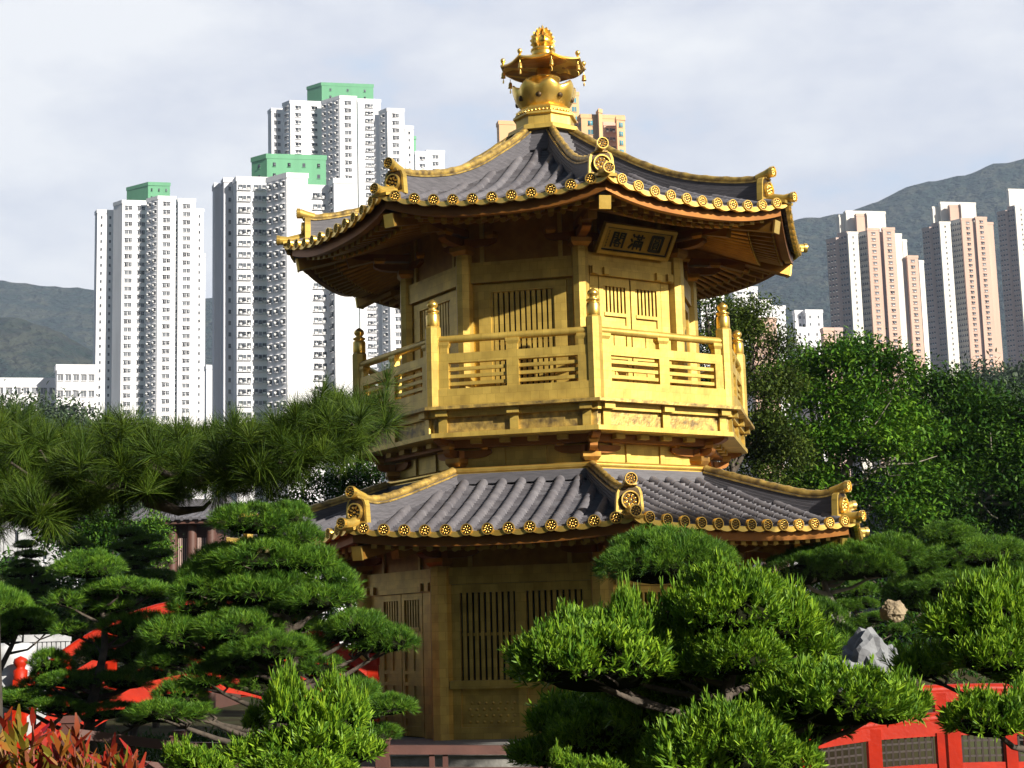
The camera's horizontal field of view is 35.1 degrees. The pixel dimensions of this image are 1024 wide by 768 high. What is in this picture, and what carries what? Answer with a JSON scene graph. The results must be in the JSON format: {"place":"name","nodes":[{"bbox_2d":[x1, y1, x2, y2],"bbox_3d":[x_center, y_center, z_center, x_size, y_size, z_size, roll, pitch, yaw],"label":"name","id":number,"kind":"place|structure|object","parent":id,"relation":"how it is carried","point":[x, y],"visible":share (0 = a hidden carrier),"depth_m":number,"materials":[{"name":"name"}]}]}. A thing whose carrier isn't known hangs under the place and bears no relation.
{"place":"outdoors","nodes":[
{"label":"outdoors","id":0,"kind":"place"},
{"bbox_2d":[0,364,96,418],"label":"school building","id":1,"kind":"structure","parent":0,"point":[77,378],"depth_m":336.25,"materials":[{"name":"white concrete"}]},
{"bbox_2d":[32,387,38,393],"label":"window","id":2,"kind":"structure","parent":1,"relation":"in","point":[34,389],"depth_m":339.79,"materials":[{"name":"white glass"}]},
{"bbox_2d":[73,390,78,397],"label":"window","id":3,"kind":"structure","parent":1,"relation":"in","point":[76,392],"depth_m":335.26,"materials":[{"name":"white glass"}]},
{"bbox_2d":[81,390,86,397],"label":"window","id":4,"kind":"structure","parent":1,"relation":"in","point":[83,395],"depth_m":335.59,"materials":[{"name":"white glass"}]},
{"bbox_2d":[89,390,94,397],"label":"window","id":5,"kind":"structure","parent":1,"relation":"in","point":[89,390],"depth_m":335.83,"materials":[{"name":"white glass"}]},
{"bbox_2d":[93,182,205,498],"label":"residential tower","id":6,"kind":"structure","parent":0,"point":[149,305],"depth_m":545.44,"materials":[{"name":"white concrete"}]},
{"bbox_2d":[98,188,199,427],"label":"window","id":7,"kind":"structure","parent":6,"relation":"in","point":[166,203],"depth_m":543.12,"materials":[{"name":"grey glass"}]},
{"bbox_2d":[162,332,169,336],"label":"window","id":8,"kind":"structure","parent":6,"relation":"in","point":[165,334],"depth_m":539.15,"materials":[{"name":"white glass"}]},
{"bbox_2d":[182,383,189,387],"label":"window","id":9,"kind":"structure","parent":6,"relation":"in","point":[185,385],"depth_m":540.34,"materials":[{"name":"white glass"}]},
{"bbox_2d":[119,495,240,710],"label":"tiled hall","id":10,"kind":"structure","parent":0,"point":[190,532],"depth_m":48.85,"materials":[{"name":"brown wood"}]},
{"bbox_2d":[177,538,186,568],"bbox_3d":[-9.921,5.135,48.862,0.397,1.000,0.088,-2,-9,1],"label":"window","id":11,"kind":"structure","parent":10,"relation":"in","point":[182,541],"depth_m":48.84,"materials":[{"name":"beige wood"}]},
{"bbox_2d":[197,537,205,548],"bbox_3d":[-9.338,5.117,48.848,0.397,1.000,0.088,-2,-9,1],"label":"window","id":12,"kind":"structure","parent":10,"relation":"in","point":[200,540],"depth_m":48.88,"materials":[{"name":"beige wood"}]},
{"bbox_2d":[204,365,211,498],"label":"apartment building","id":13,"kind":"structure","parent":0,"point":[208,385],"depth_m":458.42,"materials":[{"name":"white concrete"}]},
{"bbox_2d":[212,153,355,642],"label":"residential tower","id":14,"kind":"structure","parent":0,"point":[281,327],"depth_m":389.16,"materials":[{"name":"white concrete"}]},
{"bbox_2d":[238,263,250,268],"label":"window","id":15,"kind":"structure","parent":14,"relation":"in","point":[245,265],"depth_m":391.19,"materials":[{"name":"white glass"}]},
{"bbox_2d":[238,274,250,280],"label":"window","id":16,"kind":"structure","parent":14,"relation":"in","point":[246,277],"depth_m":390.81,"materials":[{"name":"white glass"}]},
{"bbox_2d":[238,195,250,201],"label":"window","id":17,"kind":"structure","parent":14,"relation":"in","point":[244,196],"depth_m":393.78,"materials":[{"name":"white glass"}]},
{"bbox_2d":[238,251,250,257],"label":"window","id":18,"kind":"structure","parent":14,"relation":"in","point":[246,254],"depth_m":391.57,"materials":[{"name":"white glass"}]},
{"bbox_2d":[238,400,250,406],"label":"window","id":19,"kind":"structure","parent":14,"relation":"in","point":[247,404],"depth_m":385.97,"materials":[{"name":"white glass"}]},
{"bbox_2d":[238,240,250,246],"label":"window","id":20,"kind":"structure","parent":14,"relation":"in","point":[246,243],"depth_m":392.05,"materials":[{"name":"white glass"}]},
{"bbox_2d":[238,184,250,190],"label":"window","id":21,"kind":"structure","parent":14,"relation":"in","point":[239,185],"depth_m":394.26,"materials":[{"name":"white glass"}]},
{"bbox_2d":[238,366,251,371],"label":"window","id":22,"kind":"structure","parent":14,"relation":"in","point":[245,368],"depth_m":387.30,"materials":[{"name":"white glass"}]},
{"bbox_2d":[238,354,251,360],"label":"window","id":23,"kind":"structure","parent":14,"relation":"in","point":[246,357],"depth_m":387.77,"materials":[{"name":"white glass"}]},
{"bbox_2d":[253,196,265,201],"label":"window","id":24,"kind":"structure","parent":14,"relation":"in","point":[256,198],"depth_m":394.45,"materials":[{"name":"grey glass"}]},
{"bbox_2d":[253,207,265,212],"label":"window","id":25,"kind":"structure","parent":14,"relation":"in","point":[256,209],"depth_m":393.97,"materials":[{"name":"grey glass"}]},
{"bbox_2d":[253,184,265,190],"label":"window","id":26,"kind":"structure","parent":14,"relation":"in","point":[258,187],"depth_m":394.84,"materials":[{"name":"white glass"}]},
{"bbox_2d":[253,263,266,269],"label":"window","id":27,"kind":"structure","parent":14,"relation":"in","point":[256,265],"depth_m":391.86,"materials":[{"name":"grey glass"}]},
{"bbox_2d":[253,252,266,257],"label":"window","id":28,"kind":"structure","parent":14,"relation":"in","point":[256,254],"depth_m":392.24,"materials":[{"name":"grey glass"}]},
{"bbox_2d":[254,308,266,314],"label":"window","id":29,"kind":"structure","parent":14,"relation":"in","point":[258,311],"depth_m":390.14,"materials":[{"name":"grey glass"}]},
{"bbox_2d":[254,331,266,337],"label":"window","id":30,"kind":"structure","parent":14,"relation":"in","point":[258,334],"depth_m":389.29,"materials":[{"name":"grey glass"}]},
{"bbox_2d":[254,366,266,371],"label":"window","id":31,"kind":"structure","parent":14,"relation":"in","point":[256,368],"depth_m":387.96,"materials":[{"name":"grey glass"}]},
{"bbox_2d":[254,401,266,406],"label":"window","id":32,"kind":"structure","parent":14,"relation":"in","point":[255,402],"depth_m":386.63,"materials":[{"name":"grey glass"}]},
{"bbox_2d":[254,377,266,383],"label":"window","id":33,"kind":"structure","parent":14,"relation":"in","point":[260,378],"depth_m":387.58,"materials":[{"name":"grey glass"}]},
{"bbox_2d":[228,162,334,415],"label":"window","id":34,"kind":"structure","parent":14,"relation":"in","point":[259,232],"depth_m":388.05,"materials":[{"name":"grey glass"}]},
{"bbox_2d":[313,204,325,209],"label":"window","id":35,"kind":"structure","parent":14,"relation":"in","point":[315,206],"depth_m":393.01,"materials":[{"name":"white glass"}]},
{"bbox_2d":[313,283,325,288],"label":"window","id":36,"kind":"structure","parent":14,"relation":"in","point":[316,286],"depth_m":389.86,"materials":[{"name":"white glass"}]},
{"bbox_2d":[313,306,326,311],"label":"window","id":37,"kind":"structure","parent":14,"relation":"in","point":[316,308],"depth_m":389.14,"materials":[{"name":"white glass"}]},
{"bbox_2d":[314,317,326,323],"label":"window","id":38,"kind":"structure","parent":14,"relation":"in","point":[316,319],"depth_m":388.81,"materials":[{"name":"white glass"}]},
{"bbox_2d":[314,329,326,334],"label":"window","id":39,"kind":"structure","parent":14,"relation":"in","point":[316,331],"depth_m":388.24,"materials":[{"name":"white glass"}]},
{"bbox_2d":[267,82,429,484],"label":"residential tower","id":40,"kind":"structure","parent":0,"point":[355,132],"depth_m":591.48,"materials":[{"name":"white concrete"}]},
{"bbox_2d":[368,352,376,355],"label":"window","id":41,"kind":"structure","parent":40,"relation":"in","point":[369,353],"depth_m":580.83,"materials":[{"name":"white glass"}]},
{"bbox_2d":[0,317,737,471],"bbox_3d":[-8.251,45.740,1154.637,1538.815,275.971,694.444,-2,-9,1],"label":"foothill","id":42,"kind":"structure","parent":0,"point":[28,349],"depth_m":1281.50,"materials":[{"name":"green plant"}]},
{"bbox_2d":[425,150,444,169],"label":"residential tower","id":43,"kind":"structure","parent":0,"point":[436,159],"depth_m":643.28,"materials":[{"name":"white concrete"}]},
{"bbox_2d":[46,641,930,767],"bbox_3d":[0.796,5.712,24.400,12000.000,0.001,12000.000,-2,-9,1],"label":"ground","id":44,"kind":"structure","parent":0,"point":[232,714],"depth_m":39.82,"materials":[{"name":"soil"}]},
{"bbox_2d":[1,643,36,758],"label":"stone pedestal","id":45,"kind":"object","parent":44,"relation":"on","point":[7,673],"visible":0.29,"depth_m":21.65,"materials":[{"name":"white stone"}]},
{"bbox_2d":[0,580,59,670],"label":"pruned pine","id":46,"kind":"object","parent":44,"relation":"on","point":[14,620],"visible":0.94,"depth_m":16.88,"materials":[{"name":"green plant"}]},
{"bbox_2d":[0,539,60,634],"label":"pruned pine","id":47,"kind":"object","parent":44,"relation":"on","point":[34,589],"visible":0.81,"depth_m":30.99,"materials":[{"name":"green plant"}]},
{"bbox_2d":[16,634,70,733],"bbox_3d":[-7.766,5.222,26.759,0.932,2.149,0.140,-2,-9,1],"label":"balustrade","id":48,"kind":"object","parent":44,"relation":"on","point":[63,641],"visible":0.22,"depth_m":26.86,"materials":[{"name":"white stone"}]},
{"bbox_2d":[0,564,119,725],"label":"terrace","id":49,"kind":"structure","parent":44,"relation":"on","point":[57,720],"depth_m":41.14,"materials":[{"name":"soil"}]},
{"bbox_2d":[0,524,77,589],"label":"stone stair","id":50,"kind":"object","parent":49,"relation":"on","point":[12,540],"visible":0.09,"depth_m":41.15,"materials":[{"name":"white stone"}]},
{"bbox_2d":[0,545,126,693],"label":"broadleaf tree","id":51,"kind":"object","parent":44,"relation":"on","point":[57,584],"visible":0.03,"depth_m":33.76,"materials":[{"name":"green plant"}]},
{"bbox_2d":[0,704,150,767],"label":"red leaf shrub","id":52,"kind":"object","parent":44,"relation":"on","point":[56,755],"visible":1,"depth_m":4.88,"materials":[{"name":"brown plant"}]},
{"bbox_2d":[14,501,154,731],"bbox_3d":[-10.357,4.934,37.004,4.031,6.081,2.576,-5,-10,22],"label":"broadleaf tree","id":53,"kind":"object","parent":44,"relation":"on","point":[97,534],"visible":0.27,"depth_m":36.97,"materials":[{"name":"green plant"}]},
{"bbox_2d":[2,547,179,753],"bbox_3d":[-4.279,3.057,15.870,2.171,2.928,1.270,-2,-9,1],"label":"pruned pine","id":54,"kind":"object","parent":44,"relation":"on","point":[89,701],"visible":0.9,"depth_m":15.85,"materials":[{"name":"green plant"}]},
{"bbox_2d":[55,561,194,739],"bbox_3d":[-6.811,5.388,32.761,5.136,3.750,2.208,-2,-9,1],"label":"broadleaf tree","id":55,"kind":"object","parent":44,"relation":"on","point":[150,601],"visible":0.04,"depth_m":32.60,"materials":[{"name":"green plant"}]},
{"bbox_2d":[63,525,189,755],"bbox_3d":[-6.879,4.557,28.855,2.359,4.100,0.754,-2,-9,1],"label":"pruned pine","id":56,"kind":"object","parent":44,"relation":"on","point":[143,558],"visible":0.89,"depth_m":28.96,"materials":[{"name":"green plant"}]},
{"bbox_2d":[131,508,182,727],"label":"evergreen tree","id":57,"kind":"object","parent":44,"relation":"on","point":[149,522],"visible":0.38,"depth_m":39.06,"materials":[{"name":"green plant"}]},
{"bbox_2d":[10,601,379,767],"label":"red bridge","id":58,"kind":"structure","parent":44,"relation":"on","point":[369,669],"depth_m":21.77,"materials":[{"name":"paint"}]},
{"bbox_2d":[161,733,238,767],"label":"pruned podocarpus","id":59,"kind":"object","parent":44,"relation":"on","point":[176,754],"visible":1,"depth_m":6.64,"materials":[{"name":"green plant"}]},
{"bbox_2d":[0,353,414,732],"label":"long needle pine","id":60,"kind":"object","parent":44,"relation":"on","point":[60,478],"visible":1,"depth_m":6.41,"materials":[{"name":"green plant"}]},
{"bbox_2d":[120,498,423,744],"bbox_3d":[-2.091,2.600,14.341,2.683,3.240,1.247,-2,-9,1],"label":"pruned pine","id":61,"kind":"object","parent":44,"relation":"on","point":[234,584],"visible":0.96,"depth_m":14.28,"materials":[{"name":"green plant"}]},
{"bbox_2d":[209,494,356,674],"bbox_3d":[-4.204,4.762,33.932,4.670,5.165,2.833,-2,-9,1],"label":"broadleaf tree","id":62,"kind":"object","parent":44,"relation":"on","point":[331,613],"visible":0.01,"depth_m":33.76,"materials":[{"name":"green plant"}]},
{"bbox_2d":[215,656,388,767],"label":"pruned podocarpus","id":63,"kind":"object","parent":44,"relation":"on","point":[325,725],"visible":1,"depth_m":7.77,"materials":[{"name":"green plant"}]},
{"bbox_2d":[59,715,555,767],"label":"timber railing","id":64,"kind":"object","parent":44,"relation":"on","point":[431,751],"visible":0.33,"depth_m":15.41,"materials":[{"name":"brown paint"}]},
{"bbox_2d":[273,457,387,622],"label":"broadleaf tree","id":65,"kind":"object","parent":44,"relation":"on","point":[357,479],"visible":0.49,"depth_m":33.02,"materials":[{"name":"green plant"}]},
{"bbox_2d":[226,25,869,766],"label":"golden pavilion","id":66,"kind":"structure","parent":44,"relation":"on","point":[568,415],"depth_m":22.83,"materials":[{"name":"gold wood"}]},
{"bbox_2d":[594,221,677,261],"bbox_3d":[1.812,-2.073,23.588,1.290,0.470,0.075,4,26,-32],"label":"name board","id":67,"kind":"object","parent":66,"relation":"attached to","point":[630,240],"visible":1,"depth_m":23.56,"materials":[{"name":"gold metal"}]},
{"bbox_2d":[97,638,1001,762],"bbox_3d":[0.117,4.283,20.105,22.078,2.015,25.848,-2,-9,1],"label":"ground cover","id":68,"kind":"object","parent":44,"relation":"on","point":[152,757],"visible":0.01,"depth_m":26.85,"materials":[{"name":"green plant"}]},
{"bbox_2d":[500,686,651,767],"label":"pruned podocarpus","id":69,"kind":"object","parent":44,"relation":"on","point":[565,718],"visible":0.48,"depth_m":10.09,"materials":[{"name":"green plant"}]},
{"bbox_2d":[548,738,627,767],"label":"pruned podocarpus","id":70,"kind":"object","parent":44,"relation":"on","point":[558,758],"visible":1,"depth_m":6.82,"materials":[{"name":"green plant"}]},
{"bbox_2d":[589,521,742,583],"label":"pruned pine","id":71,"kind":"object","parent":44,"relation":"on","point":[651,560],"visible":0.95,"depth_m":16.16,"materials":[{"name":"green plant"}]},
{"bbox_2d":[497,548,936,767],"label":"pruned podocarpus","id":72,"kind":"object","parent":44,"relation":"on","point":[717,662],"visible":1,"depth_m":9.00,"materials":[{"name":"green plant"}]},
{"bbox_2d":[697,285,826,487],"bbox_3d":[4.942,2.351,34.065,3.161,9.465,3.692,-8,-11,35],"label":"broadleaf tree","id":73,"kind":"object","parent":44,"relation":"on","point":[764,448],"visible":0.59,"depth_m":34.29,"materials":[{"name":"green plant"}]},
{"bbox_2d":[804,594,861,659],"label":"pruned pine","id":74,"kind":"object","parent":44,"relation":"on","point":[847,630],"visible":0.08,"depth_m":18.19,"materials":[{"name":"green plant"}]},
{"bbox_2d":[761,529,927,622],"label":"pruned pine","id":75,"kind":"object","parent":44,"relation":"on","point":[875,556],"visible":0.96,"depth_m":22.04,"materials":[{"name":"green plant"}]},
{"bbox_2d":[740,325,968,616],"bbox_3d":[7.559,2.961,36.729,5.913,8.964,3.908,-2,-9,1],"label":"broadleaf tree","id":76,"kind":"object","parent":44,"relation":"on","point":[895,428],"visible":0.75,"depth_m":36.60,"materials":[{"name":"green plant"}]},
{"bbox_2d":[835,579,910,639],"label":"pruned pine","id":77,"kind":"object","parent":44,"relation":"on","point":[862,619],"visible":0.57,"depth_m":25.00,"materials":[{"name":"green plant"}]},
{"bbox_2d":[790,521,960,646],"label":"broadleaf tree","id":78,"kind":"object","parent":44,"relation":"on","point":[880,630],"visible":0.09,"depth_m":31.18,"materials":[{"name":"green plant"}]},
{"bbox_2d":[801,676,1023,767],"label":"red bridge","id":79,"kind":"structure","parent":44,"relation":"on","point":[949,749],"depth_m":14.20,"materials":[{"name":"paint"}]},
{"bbox_2d":[870,354,1023,550],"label":"broadleaf tree","id":80,"kind":"object","parent":44,"relation":"on","point":[990,419],"visible":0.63,"depth_m":38.22,"materials":[{"name":"green plant"}]},
{"bbox_2d":[876,548,1023,752],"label":"pruned podocarpus","id":81,"kind":"object","parent":44,"relation":"on","point":[976,623],"visible":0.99,"depth_m":9.83,"materials":[{"name":"green plant"}]},
{"bbox_2d":[878,518,1023,612],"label":"pruned pine","id":82,"kind":"object","parent":44,"relation":"on","point":[931,572],"visible":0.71,"depth_m":25.36,"materials":[{"name":"green plant"}]},
{"bbox_2d":[921,202,1003,389],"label":"residential tower","id":83,"kind":"structure","parent":44,"relation":"on","point":[963,310],"depth_m":863.21,"materials":[{"name":"concrete"}]},
{"bbox_2d":[922,220,992,374],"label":"window","id":84,"kind":"structure","parent":83,"relation":"in","point":[981,227],"depth_m":863.88,"materials":[{"name":"grey glass"}]},
{"bbox_2d":[997,189,1023,376],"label":"residential tower","id":85,"kind":"structure","parent":44,"relation":"on","point":[1011,229],"depth_m":917.03,"materials":[{"name":"concrete"}]},
{"bbox_2d":[998,209,1023,376],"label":"window","id":86,"kind":"structure","parent":85,"relation":"in","point":[1013,225],"depth_m":917.35,"materials":[{"name":"glass"}]},
{"bbox_2d":[0,159,1023,418],"bbox_3d":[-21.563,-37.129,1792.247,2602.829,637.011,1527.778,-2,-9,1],"label":"mountain","id":87,"kind":"structure","parent":0,"point":[68,313],"depth_m":2036.33,"materials":[{"name":"green plant"}]},
{"bbox_2d":[0,0,1023,298],"label":"sky","id":88,"kind":"structure","parent":0,"point":[853,104],"materials":[{"name":"white"}]},
{"bbox_2d":[4,454,1021,662],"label":"hill","id":89,"kind":"structure","parent":0,"point":[866,537],"depth_m":235.01,"materials":[{"name":"green plant"}]},
{"bbox_2d":[0,379,147,518],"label":"hillside wood","id":90,"kind":"object","parent":89,"relation":"on","point":[63,410],"visible":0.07,"depth_m":181.54,"materials":[{"name":"green plant"}]},
{"bbox_2d":[913,347,1023,441],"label":"hillside wood","id":91,"kind":"object","parent":89,"relation":"on","point":[1009,373],"visible":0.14,"depth_m":179.37,"materials":[{"name":"green plant"}]},
{"bbox_2d":[496,92,625,152],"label":"residential tower","id":92,"kind":"structure","parent":0,"point":[598,125],"depth_m":488.59,"materials":[{"name":"beige concrete"}]},
{"bbox_2d":[576,116,623,151],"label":"window","id":93,"kind":"structure","parent":92,"relation":"in","point":[590,123],"depth_m":487.62,"materials":[{"name":"blue glass"}]},
{"bbox_2d":[606,137,615,141],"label":"window","id":94,"kind":"structure","parent":92,"relation":"in","point":[610,139],"depth_m":491.74,"materials":[{"name":"glass"}]},
{"bbox_2d":[697,295,729,470],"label":"apartment building","id":95,"kind":"structure","parent":0,"point":[702,313],"depth_m":609.82,"materials":[{"name":"white concrete"}]},
{"bbox_2d":[729,286,797,585],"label":"apartment building","id":96,"kind":"structure","parent":0,"point":[739,293],"depth_m":621.90,"materials":[{"name":"white concrete"}]},
{"bbox_2d":[751,317,780,565],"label":"apartment building","id":97,"kind":"structure","parent":0,"point":[774,326],"depth_m":567.09,"materials":[{"name":"concrete"}]},
{"bbox_2d":[790,309,827,589],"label":"apartment building","id":98,"kind":"structure","parent":0,"point":[811,321],"depth_m":597.62,"materials":[{"name":"white concrete"}]},
{"bbox_2d":[820,327,851,511],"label":"apartment building","id":99,"kind":"structure","parent":0,"point":[825,330],"depth_m":577.21,"materials":[{"name":"concrete"}]},
{"bbox_2d":[826,211,930,511],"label":"residential tower","id":100,"kind":"structure","parent":0,"point":[876,277],"depth_m":773.02,"materials":[{"name":"concrete"}]},
{"bbox_2d":[826,234,921,416],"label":"window","id":101,"kind":"structure","parent":100,"relation":"in","point":[859,237],"depth_m":776.65,"materials":[{"name":"glass"}]},
{"bbox_2d":[823,668,1023,767],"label":"mound","id":102,"kind":"object","parent":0,"point":[971,678],"visible":0.02,"depth_m":16.11,"materials":[{"name":"soil"}]},
{"bbox_2d":[839,660,864,691],"bbox_3d":[3.451,3.120,16.714,0.472,0.547,0.429,3,-10,-27],"label":"garden rock","id":103,"kind":"object","parent":102,"relation":"on","point":[852,664],"visible":0.03,"depth_m":16.71,"materials":[{"name":"grey stone"}]},
{"bbox_2d":[842,627,897,671],"bbox_3d":[3.861,3.058,17.119,0.715,0.982,0.626,-2,-9,1],"label":"scholar rock","id":104,"kind":"object","parent":102,"relation":"on","point":[863,645],"visible":0.31,"depth_m":16.99,"materials":[{"name":"grey stone"}]},
{"bbox_2d":[879,599,907,622],"bbox_3d":[5.450,3.238,23.125,0.405,0.338,0.315,-2,-9,1],"label":"garden rock","id":105,"kind":"object","parent":102,"relation":"on","point":[894,611],"visible":1,"depth_m":23.04,"materials":[{"name":"beige stone"}]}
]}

